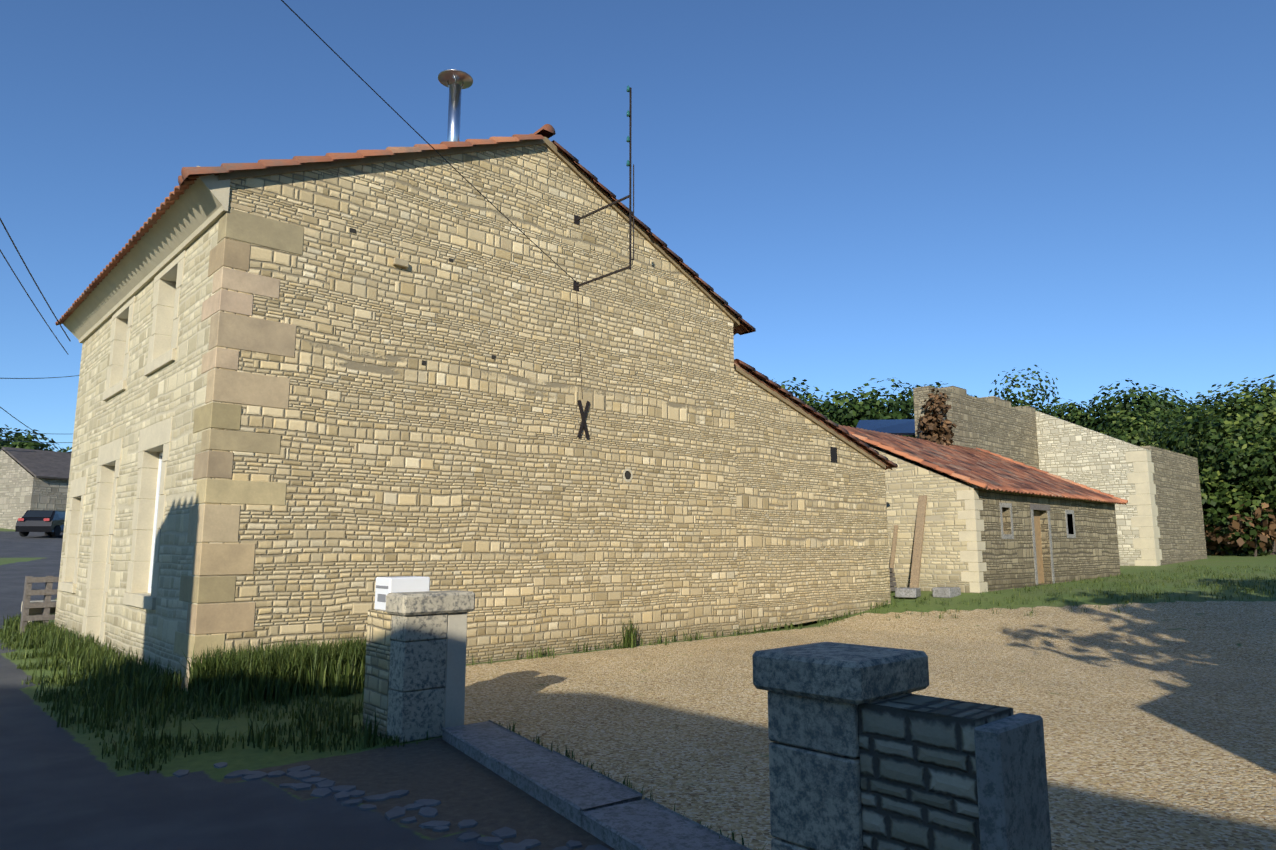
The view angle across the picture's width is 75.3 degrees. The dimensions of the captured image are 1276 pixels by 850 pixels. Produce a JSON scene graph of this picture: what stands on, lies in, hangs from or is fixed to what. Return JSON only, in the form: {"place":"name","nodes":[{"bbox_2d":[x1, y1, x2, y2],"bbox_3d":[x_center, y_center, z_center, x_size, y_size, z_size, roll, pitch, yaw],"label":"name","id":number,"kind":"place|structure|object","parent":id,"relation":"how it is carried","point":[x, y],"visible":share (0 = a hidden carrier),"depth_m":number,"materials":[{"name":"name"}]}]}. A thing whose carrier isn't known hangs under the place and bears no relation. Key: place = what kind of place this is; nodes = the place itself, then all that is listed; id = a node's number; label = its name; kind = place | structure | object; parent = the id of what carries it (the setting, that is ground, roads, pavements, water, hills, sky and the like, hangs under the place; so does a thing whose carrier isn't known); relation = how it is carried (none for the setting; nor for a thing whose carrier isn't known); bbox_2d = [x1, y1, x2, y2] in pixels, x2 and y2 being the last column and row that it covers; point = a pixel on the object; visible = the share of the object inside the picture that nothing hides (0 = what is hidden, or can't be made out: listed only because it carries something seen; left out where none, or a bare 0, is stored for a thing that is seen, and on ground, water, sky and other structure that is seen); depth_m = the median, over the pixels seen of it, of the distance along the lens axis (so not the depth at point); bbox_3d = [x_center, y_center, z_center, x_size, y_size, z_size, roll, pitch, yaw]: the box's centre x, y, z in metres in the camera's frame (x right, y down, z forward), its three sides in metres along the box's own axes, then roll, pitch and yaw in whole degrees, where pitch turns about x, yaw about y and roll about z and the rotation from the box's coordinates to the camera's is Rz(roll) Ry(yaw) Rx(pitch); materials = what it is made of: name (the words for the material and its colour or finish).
{"place":"outdoors","nodes":[
{"label":"outdoors","id":0,"kind":"place"},
{"bbox_2d":[55,220,224,684],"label":"house wall","id":1,"kind":"structure","parent":0,"point":[176,389],"depth_m":12.01,"materials":[{"name":"beige stone"}]},
{"bbox_2d":[58,249,185,647],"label":"window surrounds","id":2,"kind":"object","parent":1,"relation":"attached to","point":[155,440],"visible":0.5,"depth_m":12.56,"materials":[{"name":"beige stone"}]},
{"bbox_2d":[106,451,162,592],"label":"house window frames","id":3,"kind":"structure","parent":1,"relation":"in","point":[154,525],"depth_m":12.08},
{"bbox_2d":[151,320,173,585],"bbox_3d":[-8.503,0.824,13.767,0.010,5.580,6.380,8,-11,-42],"label":"window","id":4,"kind":"structure","parent":3,"relation":"in","point":[156,520],"depth_m":12.06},
{"bbox_2d":[55,173,218,325],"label":"house roof","id":5,"kind":"structure","parent":1,"relation":"on","point":[153,218],"depth_m":12.03,"materials":[{"name":"orange tile"}]},
{"bbox_2d":[63,166,229,342],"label":"eaves cornice","id":6,"kind":"structure","parent":1,"relation":"attached to","point":[195,211],"depth_m":12.04,"materials":[{"name":"beige stone"}]},
{"bbox_2d":[0,528,1275,849],"bbox_3d":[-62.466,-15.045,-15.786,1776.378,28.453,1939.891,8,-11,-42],"label":"ground","id":7,"kind":"structure","parent":0,"point":[1158,714],"depth_m":7.34,"materials":[{"name":"beige gravel"}]},
{"bbox_2d":[0,425,60,451],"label":"tree","id":8,"kind":"object","parent":7,"relation":"on","point":[20,437],"visible":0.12,"depth_m":72.84,"materials":[{"name":"green plant"}]},
{"bbox_2d":[0,450,68,528],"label":"house walls","id":9,"kind":"structure","parent":7,"relation":"on","point":[22,491],"depth_m":52.68,"materials":[{"name":"grey stone"}]},
{"bbox_2d":[0,447,70,479],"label":"house roof","id":10,"kind":"structure","parent":9,"relation":"on","point":[46,464],"depth_m":54.21,"materials":[{"name":"grey tile"}]},
{"bbox_2d":[19,576,58,632],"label":"pallets","id":11,"kind":"object","parent":7,"relation":"on","point":[47,592],"visible":0.5,"depth_m":15.94,"materials":[{"name":"grey wood"}]},
{"bbox_2d":[21,600,56,623],"bbox_3d":[-11.750,3.839,16.653,1.000,0.580,0.950,8,-11,-42],"label":"crate","id":12,"kind":"object","parent":7,"relation":"on","point":[35,611],"visible":0.08,"depth_m":16.14,"materials":[{"name":"wood"}]},
{"bbox_2d":[6,443,71,451],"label":"tree","id":13,"kind":"object","parent":7,"relation":"on","point":[28,446],"visible":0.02,"depth_m":67.25,"materials":[{"name":"green plant"}]},
{"bbox_2d":[15,510,65,531],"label":"car body","id":14,"kind":"object","parent":7,"relation":"on","point":[33,524],"visible":0.59,"depth_m":44.56,"materials":[{"name":"black metal"}]},
{"bbox_2d":[18,518,49,520],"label":"car taillights","id":15,"kind":"object","parent":14,"relation":"attached to","point":[22,519],"visible":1,"depth_m":44.45,"materials":[{"name":"red plastic"}]},
{"bbox_2d":[19,525,60,536],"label":"car wheels","id":16,"kind":"object","parent":14,"relation":"attached to","point":[57,532],"visible":0.42,"depth_m":45.11,"materials":[{"name":"black rubber"}]},
{"bbox_2d":[22,511,65,517],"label":"car windows","id":17,"kind":"structure","parent":14,"relation":"attached to","point":[41,514],"depth_m":44.96,"materials":[{"name":"black glass"}]},
{"bbox_2d":[362,609,392,737],"bbox_3d":[-2.191,2.253,7.628,0.462,1.077,0.467,8,-11,-42],"label":"gate pillar rubble","id":18,"kind":"object","parent":7,"relation":"on","point":[377,667],"visible":0.29,"depth_m":7.47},
{"bbox_2d":[374,576,429,610],"bbox_3d":[-2.191,1.565,7.694,0.405,0.300,0.300,8,-11,-42],"label":"mailbox","id":19,"kind":"object","parent":18,"relation":"on","point":[396,584],"visible":0.56,"depth_m":7.58,"materials":[{"name":"white plastic"}]},
{"bbox_2d":[376,585,387,601],"bbox_3d":[-2.339,1.542,7.557,0.004,0.145,0.240,8,-11,-42],"label":"mailbox slot","id":20,"kind":"object","parent":19,"relation":"attached to","point":[381,597],"visible":1,"depth_m":7.55,"materials":[{"name":"grey metal"}]},
{"bbox_2d":[172,762,609,849],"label":"cobblestones","id":21,"kind":"structure","parent":7,"relation":"on","point":[324,786],"depth_m":5.38,"materials":[{"name":"grey stone"}]},
{"bbox_2d":[387,613,446,742],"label":"gate pillar","id":22,"kind":"structure","parent":7,"relation":"on","point":[416,692],"depth_m":7.23,"materials":[{"name":"stone"}]},
{"bbox_2d":[386,590,474,615],"bbox_3d":[-1.875,1.608,7.501,0.724,0.182,0.360,8,-11,-42],"label":"pillar cap","id":23,"kind":"object","parent":22,"relation":"on","point":[423,602],"visible":1,"depth_m":7.33,"materials":[{"name":"grey stone"}]},
{"bbox_2d":[443,612,466,727],"bbox_3d":[-1.706,2.246,7.532,0.208,1.063,0.190,8,-11,-42],"label":"gate pillar side","id":24,"kind":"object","parent":7,"relation":"on","point":[454,686],"depth_m":7.46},
{"bbox_2d":[193,144,738,663],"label":"gable wall","id":25,"kind":"structure","parent":7,"relation":"on","point":[461,460],"depth_m":12.56,"materials":[{"name":"beige stone"}]},
{"bbox_2d":[174,202,303,691],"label":"corner quoins","id":26,"kind":"object","parent":25,"relation":"attached to","point":[213,523],"visible":0.81,"depth_m":10.05,"materials":[{"name":"beige stone"}]},
{"bbox_2d":[393,258,408,267],"bbox_3d":[-3.373,-2.303,11.761,0.220,0.100,0.070,8,-11,-42],"label":"stone","id":27,"kind":"object","parent":25,"relation":"attached to","point":[398,262],"visible":1,"depth_m":11.73,"materials":[{"name":"beige stone"}]},
{"bbox_2d":[447,83,461,140],"bbox_3d":[-3.004,-4.785,13.492,0.320,1.582,0.320,8,-11,-42],"label":"flue pipe","id":28,"kind":"object","parent":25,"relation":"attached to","point":[454,115],"visible":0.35,"depth_m":13.46,"materials":[{"name":"silver metal"}]},
{"bbox_2d":[438,69,472,88],"bbox_3d":[-3.004,-5.646,13.620,0.570,0.263,0.570,8,-11,-42],"label":"flue cap","id":29,"kind":"object","parent":28,"relation":"on","point":[448,77],"visible":0.9,"depth_m":13.58,"materials":[{"name":"silver metal"}]},
{"bbox_2d":[178,124,755,334],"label":"roof verge tiles","id":30,"kind":"object","parent":25,"relation":"on","point":[546,130],"visible":0.33,"depth_m":12.40,"materials":[{"name":"tile"}]},
{"bbox_2d":[218,137,739,326],"bbox_3d":[-1.645,-3.656,13.779,9.881,2.333,0.300,8,-11,-42],"label":"house verge fillet","id":31,"kind":"object","parent":25,"relation":"attached to","point":[563,158],"visible":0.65,"depth_m":13.04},
{"bbox_2d":[349,228,630,478],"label":"wall holes","id":32,"kind":"object","parent":25,"relation":"attached to","point":[627,473],"visible":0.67,"depth_m":12.38,"materials":[{"name":"grey"}]},
{"bbox_2d":[576,287,582,398],"bbox_3d":[-0.541,-2.940,13.621,0.209,4.906,1.350,8,-11,-42],"label":"cable","id":33,"kind":"object","parent":25,"relation":"attached to","point":[579,343],"visible":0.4,"depth_m":13.90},
{"bbox_2d":[0,0,577,452],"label":"overhead cables","id":34,"kind":"object","parent":33,"relation":"attached to","point":[70,340],"visible":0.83,"depth_m":12.93,"materials":[{"name":"black plastic"}]},
{"bbox_2d":[577,400,589,438],"bbox_3d":[-0.906,-0.093,13.786,0.261,0.646,0.026,8,-11,-42],"label":"tie anchor","id":35,"kind":"object","parent":25,"relation":"attached to","point":[583,418],"visible":0.93,"depth_m":13.78,"materials":[{"name":"grey metal"}]},
{"bbox_2d":[573,87,633,291],"bbox_3d":[-0.582,-3.875,13.741,0.139,3.110,1.392,8,-11,-42],"label":"mast bracket","id":36,"kind":"object","parent":25,"relation":"attached to","point":[577,219],"visible":1,"depth_m":13.34,"materials":[{"name":"black metal"}]},
{"bbox_2d":[626,86,629,165],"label":"insulators","id":37,"kind":"object","parent":36,"relation":"attached to","point":[628,137],"visible":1,"depth_m":13.30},
{"bbox_2d":[623,468,632,481],"bbox_3d":[-0.176,0.870,14.349,0.240,0.240,0.001,8,-11,-42],"label":"vent ring","id":38,"kind":"object","parent":25,"relation":"attached to","point":[624,471],"visible":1,"depth_m":14.35,"materials":[{"name":"beige stone"}]},
{"bbox_2d":[733,322,748,334],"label":"house roof","id":39,"kind":"structure","parent":25,"relation":"on","point":[739,330],"depth_m":17.11,"materials":[{"name":"brown tile"}]},
{"bbox_2d":[442,720,751,849],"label":"gate curb stones","id":40,"kind":"object","parent":7,"relation":"on","point":[614,814],"visible":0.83,"depth_m":5.27,"materials":[{"name":"grey stone"}]},
{"bbox_2d":[0,564,1275,849],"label":"grass tufts","id":41,"kind":"object","parent":7,"relation":"on","point":[284,674],"visible":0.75,"depth_m":9.14,"materials":[{"name":"green plant"}]},
{"bbox_2d":[734,369,890,633],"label":"lean-to walls","id":42,"kind":"structure","parent":7,"relation":"on","point":[812,536],"depth_m":17.63,"materials":[{"name":"beige stone"}]},
{"bbox_2d":[734,363,892,469],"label":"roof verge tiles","id":43,"kind":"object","parent":42,"relation":"on","point":[887,466],"depth_m":18.20,"materials":[{"name":"tile"}]},
{"bbox_2d":[735,364,885,468],"bbox_3d":[3.894,-0.072,18.481,5.562,1.769,0.300,8,-11,-42],"label":"lean-to roof edge","id":44,"kind":"object","parent":43,"relation":"attached to","point":[798,409],"visible":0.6,"depth_m":18.11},
{"bbox_2d":[734,359,897,467],"bbox_3d":[4.073,-0.132,18.562,5.957,1.820,0.410,8,-11,-42],"label":"lean-to verge tiles","id":45,"kind":"object","parent":43,"relation":"attached to","point":[802,404],"visible":0.38,"depth_m":18.26,"materials":[{"name":"brown tile"}]},
{"bbox_2d":[830,447,836,462],"bbox_3d":[4.421,0.677,18.754,0.250,0.350,0.054,8,-11,-42],"label":"wall opening","id":46,"kind":"object","parent":42,"relation":"in","point":[833,450],"visible":0.64,"depth_m":18.73,"materials":[{"name":"black"}]},
{"bbox_2d":[772,377,852,426],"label":"tree","id":47,"kind":"object","parent":7,"relation":"on","point":[828,416],"depth_m":66.91,"materials":[{"name":"green plant"}]},
{"bbox_2d":[783,384,855,427],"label":"tree","id":48,"kind":"object","parent":7,"relation":"on","point":[799,397],"depth_m":65.75,"materials":[{"name":"green plant"}]},
{"bbox_2d":[768,691,911,849],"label":"gate pillar","id":49,"kind":"structure","parent":7,"relation":"on","point":[815,778],"depth_m":3.48,"materials":[{"name":"grey stone"}]},
{"bbox_2d":[752,642,928,704],"bbox_3d":[0.907,1.098,3.712,0.590,0.165,0.557,8,-11,-42],"label":"pillar cap","id":50,"kind":"object","parent":49,"relation":"on","point":[856,674],"visible":1,"depth_m":3.53,"materials":[{"name":"grey stone"}]},
{"bbox_2d":[798,377,915,437],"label":"tree","id":51,"kind":"object","parent":7,"relation":"on","point":[878,410],"depth_m":65.13,"materials":[{"name":"green plant"}]},
{"bbox_2d":[821,382,940,436],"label":"tree","id":52,"kind":"object","parent":7,"relation":"on","point":[903,392],"depth_m":72.08,"materials":[{"name":"green plant"}]},
{"bbox_2d":[889,568,896,590],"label":"stacked stones","id":53,"kind":"object","parent":7,"relation":"on","point":[892,578],"visible":0.12,"depth_m":21.43,"materials":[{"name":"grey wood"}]},
{"bbox_2d":[887,386,920,437],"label":"tree","id":54,"kind":"object","parent":7,"relation":"on","point":[910,402],"depth_m":65.96,"materials":[{"name":"green plant"}]},
{"bbox_2d":[890,495,926,587],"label":"leaning planks","id":55,"kind":"object","parent":7,"relation":"on","point":[918,544],"visible":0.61,"depth_m":21.28,"materials":[{"name":"brown wood"}]},
{"bbox_2d":[895,587,960,597],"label":"stone blocks","id":56,"kind":"object","parent":7,"relation":"on","point":[937,592],"depth_m":20.10,"materials":[{"name":"grey stone"}]},
{"bbox_2d":[858,693,1013,849],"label":"low stone wall","id":57,"kind":"structure","parent":7,"relation":"on","point":[918,776],"depth_m":3.19,"materials":[{"name":"grey stone"}]},
{"bbox_2d":[925,381,973,396],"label":"tree","id":58,"kind":"object","parent":7,"relation":"on","point":[941,386],"visible":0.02,"depth_m":77.84,"materials":[{"name":"green plant"}]},
{"bbox_2d":[871,447,1028,592],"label":"outbuilding side walls","id":59,"kind":"structure","parent":7,"relation":"on","point":[908,484],"depth_m":21.43,"materials":[{"name":"beige stone"}]},
{"bbox_2d":[838,425,1125,504],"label":"tiled roof","id":60,"kind":"structure","parent":59,"relation":"on","point":[993,472],"depth_m":25.20,"materials":[{"name":"red tile"}]},
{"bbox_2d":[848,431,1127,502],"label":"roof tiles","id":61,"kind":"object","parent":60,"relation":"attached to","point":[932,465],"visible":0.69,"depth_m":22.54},
{"bbox_2d":[974,713,1051,849],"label":"stone post","id":62,"kind":"object","parent":7,"relation":"on","point":[1012,791],"visible":0.95,"depth_m":2.99,"materials":[{"name":"grey stone"}]},
{"bbox_2d":[974,365,1068,420],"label":"tree","id":63,"kind":"object","parent":7,"relation":"on","point":[1007,390],"visible":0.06,"depth_m":89.59,"materials":[{"name":"green plant"}]},
{"bbox_2d":[1002,393,1048,414],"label":"tree","id":64,"kind":"object","parent":7,"relation":"on","point":[1014,402],"depth_m":82.85,"materials":[{"name":"green plant"}]},
{"bbox_2d":[862,386,1206,564],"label":"ruin wall","id":65,"kind":"structure","parent":7,"relation":"on","point":[997,425],"depth_m":33.96,"materials":[{"name":"beige stone"}]},
{"bbox_2d":[916,388,956,445],"bbox_3d":[10.622,0.015,29.424,1.897,2.780,1.225,8,-11,-42],"label":"climbing plant","id":66,"kind":"object","parent":65,"relation":"attached to","point":[939,429],"visible":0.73,"depth_m":29.19,"materials":[{"name":"brown plant"}]},
{"bbox_2d":[1016,397,1117,434],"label":"tree","id":67,"kind":"object","parent":7,"relation":"on","point":[1060,417],"visible":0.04,"depth_m":82.24,"materials":[{"name":"green plant"}]},
{"bbox_2d":[1038,393,1130,432],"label":"tree","id":68,"kind":"object","parent":7,"relation":"on","point":[1068,416],"depth_m":80.55,"materials":[{"name":"green plant"}]},
{"bbox_2d":[1035,411,1160,565],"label":"ruin wall","id":69,"kind":"structure","parent":7,"relation":"on","point":[1075,453],"depth_m":34.15,"materials":[{"name":"beige stone"}]},
{"bbox_2d":[1079,388,1195,436],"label":"tree","id":70,"kind":"object","parent":7,"relation":"on","point":[1092,419],"visible":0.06,"depth_m":78.25,"materials":[{"name":"green plant"}]},
{"bbox_2d":[1088,378,1203,439],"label":"tree","id":71,"kind":"object","parent":7,"relation":"on","point":[1152,404],"visible":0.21,"depth_m":74.39,"materials":[{"name":"green plant"}]},
{"bbox_2d":[1115,412,1178,445],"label":"hedge tree","id":72,"kind":"object","parent":7,"relation":"on","point":[1147,427],"depth_m":56.06,"materials":[{"name":"green plant"}]},
{"bbox_2d":[1095,392,1260,447],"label":"hedge tree","id":73,"kind":"object","parent":7,"relation":"on","point":[1122,435],"depth_m":49.44,"materials":[{"name":"green plant"}]},
{"bbox_2d":[1131,406,1275,553],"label":"hedge tree","id":74,"kind":"object","parent":7,"relation":"on","point":[1181,444],"depth_m":39.43,"materials":[{"name":"green plant"}]},
{"bbox_2d":[1141,381,1275,549],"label":"hedge tree","id":75,"kind":"object","parent":7,"relation":"on","point":[1267,419],"depth_m":44.81,"materials":[{"name":"green plant"}]},
{"bbox_2d":[1148,379,1275,546],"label":"hedge tree","id":76,"kind":"object","parent":7,"relation":"on","point":[1263,419],"visible":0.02,"depth_m":44.28,"materials":[{"name":"green plant"}]},
{"bbox_2d":[1159,374,1275,551],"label":"hedge tree","id":77,"kind":"object","parent":7,"relation":"on","point":[1257,417],"visible":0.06,"depth_m":43.20,"materials":[{"name":"green plant"}]},
{"bbox_2d":[1173,421,1275,555],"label":"hedge tree","id":78,"kind":"object","parent":7,"relation":"on","point":[1261,451],"depth_m":38.25,"materials":[{"name":"green plant"}]},
{"bbox_2d":[1204,511,1250,555],"bbox_3d":[28.254,5.242,40.032,2.838,2.707,2.523,8,-11,-42],"label":"hedge scrub","id":79,"kind":"object","parent":7,"relation":"on","point":[1213,546],"depth_m":39.57,"materials":[{"name":"green plant"}]},
{"bbox_2d":[1207,502,1275,556],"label":"hedge scrub","id":80,"kind":"object","parent":7,"relation":"on","point":[1270,532],"depth_m":37.62,"materials":[{"name":"brown plant"}]},
{"bbox_2d":[0,0,1275,451],"label":"sky","id":81,"kind":"structure","parent":0,"point":[958,193],"materials":[{"name":"blue"}]},
{"bbox_2d":[856,419,914,434],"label":"solar roof panels","id":82,"kind":"object","parent":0,"point":[900,426],"visible":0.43,"depth_m":35.53,"materials":[{"name":"blue glass"}]},
{"bbox_2d":[956,490,987,592],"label":"corner quoins","id":83,"kind":"object","parent":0,"point":[974,577],"visible":0.9,"depth_m":20.60,"materials":[{"name":"beige stone"}]},
{"bbox_2d":[974,488,1120,591],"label":"stone wall","id":84,"kind":"structure","parent":0,"point":[1090,550],"depth_m":23.66,"materials":[{"name":"beige stone"}]},
{"bbox_2d":[1002,510,1043,583],"bbox_3d":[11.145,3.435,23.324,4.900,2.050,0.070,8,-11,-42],"label":"door","id":85,"kind":"structure","parent":84,"relation":"in","point":[1038,547],"depth_m":23.54,"materials":[{"name":"brown wood"}]},
{"bbox_2d":[999,502,1075,584],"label":"outbuilding frames","id":86,"kind":"structure","parent":84,"relation":"in","point":[1011,534],"depth_m":23.43,"materials":[{"name":"grey stone"}]},
{"bbox_2d":[1030,504,1050,510],"bbox_3d":[11.280,2.331,23.414,1.400,0.160,0.220,8,-11,-42],"label":"door lintel","id":87,"kind":"structure","parent":84,"relation":"in","point":[1039,507],"depth_m":23.31,"materials":[{"name":"grey stone"}]},
{"bbox_2d":[1125,451,1161,565],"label":"quoins","id":88,"kind":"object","parent":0,"point":[1145,522],"depth_m":32.71,"materials":[{"name":"beige stone"}]}
]}

